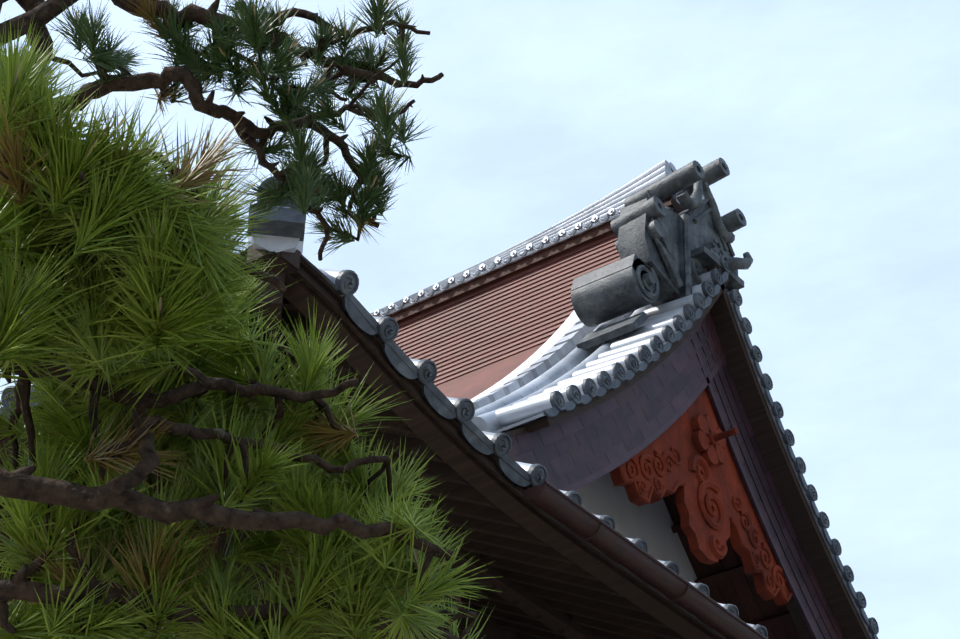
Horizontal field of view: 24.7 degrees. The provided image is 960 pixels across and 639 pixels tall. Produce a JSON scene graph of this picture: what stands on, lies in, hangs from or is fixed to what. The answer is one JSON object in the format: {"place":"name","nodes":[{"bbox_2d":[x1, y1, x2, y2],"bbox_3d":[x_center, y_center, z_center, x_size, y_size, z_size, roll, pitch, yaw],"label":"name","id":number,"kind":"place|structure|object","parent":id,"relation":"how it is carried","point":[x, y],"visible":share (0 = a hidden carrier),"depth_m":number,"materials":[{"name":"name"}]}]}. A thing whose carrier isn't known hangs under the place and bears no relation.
{"place":"outdoors","nodes":[
{"label":"outdoors","id":0,"kind":"place"},
{"bbox_2d":[0,0,499,638],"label":"pine","id":1,"kind":"object","parent":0,"point":[170,264],"depth_m":4.38,"materials":[{"name":"green plant"}]},
{"bbox_2d":[0,0,959,638],"label":"sky","id":2,"kind":"structure","parent":0,"point":[835,124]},
{"bbox_2d":[663,492,801,638],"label":"wall","id":3,"kind":"structure","parent":0,"point":[726,579],"depth_m":20.74,"materials":[{"name":"brown wood"}]},
{"label":"ground","id":4,"kind":"structure","parent":0,"visible":0},
{"bbox_2d":[0,481,520,638],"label":"hall body","id":5,"kind":"structure","parent":4,"relation":"on","point":[492,629],"depth_m":14.53,"materials":[{"name":"brown wood"}]},
{"bbox_2d":[8,248,530,485],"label":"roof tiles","id":6,"kind":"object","parent":5,"relation":"on","point":[320,273],"depth_m":11.87,"materials":[{"name":"grey ceramic"}]},
{"bbox_2d":[31,268,753,626],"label":"roof tiles","id":7,"kind":"object","parent":6,"relation":"on","point":[331,274],"visible":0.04,"depth_m":12.47,"materials":[{"name":"ceramic"}]},
{"bbox_2d":[248,206,303,253],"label":"hip ridges","id":8,"kind":"object","parent":5,"relation":"on","point":[276,244],"visible":0.1,"depth_m":11.59,"materials":[{"name":"tile"}]},
{"bbox_2d":[247,176,306,240],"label":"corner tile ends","id":9,"kind":"object","parent":8,"relation":"attached to","point":[284,222],"visible":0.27,"depth_m":11.53,"materials":[{"name":"grey ceramic"}]},
{"bbox_2d":[0,251,722,638],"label":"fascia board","id":10,"kind":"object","parent":5,"relation":"on","point":[294,313],"depth_m":12.46,"materials":[{"name":"brown wood"}]},
{"bbox_2d":[0,245,726,638],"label":"eave rafters","id":11,"kind":"object","parent":10,"relation":"on","point":[550,581],"visible":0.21,"depth_m":13.32,"materials":[{"name":"brown wood"}]},
{"bbox_2d":[0,270,766,637],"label":"eave tiles","id":12,"kind":"object","parent":10,"relation":"on","point":[460,410],"visible":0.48,"depth_m":12.38,"materials":[{"name":"grey ceramic"}]},
{"bbox_2d":[577,518,768,638],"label":"gutter brackets","id":13,"kind":"object","parent":10,"relation":"attached to","point":[679,598],"visible":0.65,"depth_m":13.45,"materials":[{"name":"brown metal"}]},
{"bbox_2d":[521,481,767,638],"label":"gutter","id":14,"kind":"object","parent":13,"relation":"on","point":[579,520],"visible":1,"depth_m":13.15,"materials":[{"name":"brown metal"}]},
{"bbox_2d":[385,196,682,398],"bbox_3d":[-11.322,6.091,28.854,33.640,4.000,6.228,-22,-42,31],"label":"main roof","id":15,"kind":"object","parent":5,"relation":"on","point":[473,338],"visible":0.06,"depth_m":21.79,"materials":[{"name":"red metal"}]},
{"bbox_2d":[370,160,704,316],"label":"ridge tiles","id":16,"kind":"object","parent":15,"relation":"on","point":[602,207],"visible":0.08,"depth_m":21.70,"materials":[{"name":"grey ceramic"}]},
{"bbox_2d":[372,206,624,316],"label":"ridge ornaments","id":17,"kind":"object","parent":16,"relation":"attached to","point":[515,253],"visible":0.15,"depth_m":22.12,"materials":[{"name":"silver tile"}]},
{"bbox_2d":[470,266,872,638],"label":"verge tiles","id":18,"kind":"object","parent":15,"relation":"on","point":[519,396],"visible":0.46,"depth_m":20.16,"materials":[{"name":"grey ceramic"}]},
{"bbox_2d":[571,158,752,349],"bbox_3d":[1.637,-0.511,20.722,1.457,2.477,1.600,-22,-42,31],"label":"ridge-end ornament","id":19,"kind":"object","parent":18,"relation":"on","point":[666,253],"visible":0.77,"depth_m":20.17,"materials":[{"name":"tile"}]},
{"bbox_2d":[505,292,843,638],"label":"bargeboards","id":20,"kind":"object","parent":18,"relation":"on","point":[800,617],"visible":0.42,"depth_m":20.00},
{"bbox_2d":[508,311,845,638],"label":"bargeboard shingles","id":21,"kind":"object","parent":20,"relation":"attached to","point":[610,439],"visible":0.81,"depth_m":19.48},
{"bbox_2d":[609,388,792,605],"bbox_3d":[2.116,1.261,19.501,0.420,1.908,2.860,-22,-42,31],"label":"carved gable ornament","id":22,"kind":"object","parent":20,"relation":"attached to","point":[686,456],"visible":1,"depth_m":19.44,"materials":[{"name":"red wood"}]},
{"bbox_2d":[543,256,878,638],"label":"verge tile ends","id":23,"kind":"object","parent":18,"relation":"attached to","point":[633,365],"visible":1,"depth_m":20.16,"materials":[{"name":"grey ceramic"}]},
{"bbox_2d":[575,473,696,582],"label":"gable wall","id":24,"kind":"structure","parent":5,"relation":"on","point":[650,524],"depth_m":20.39,"materials":[{"name":"paint"}]}
]}

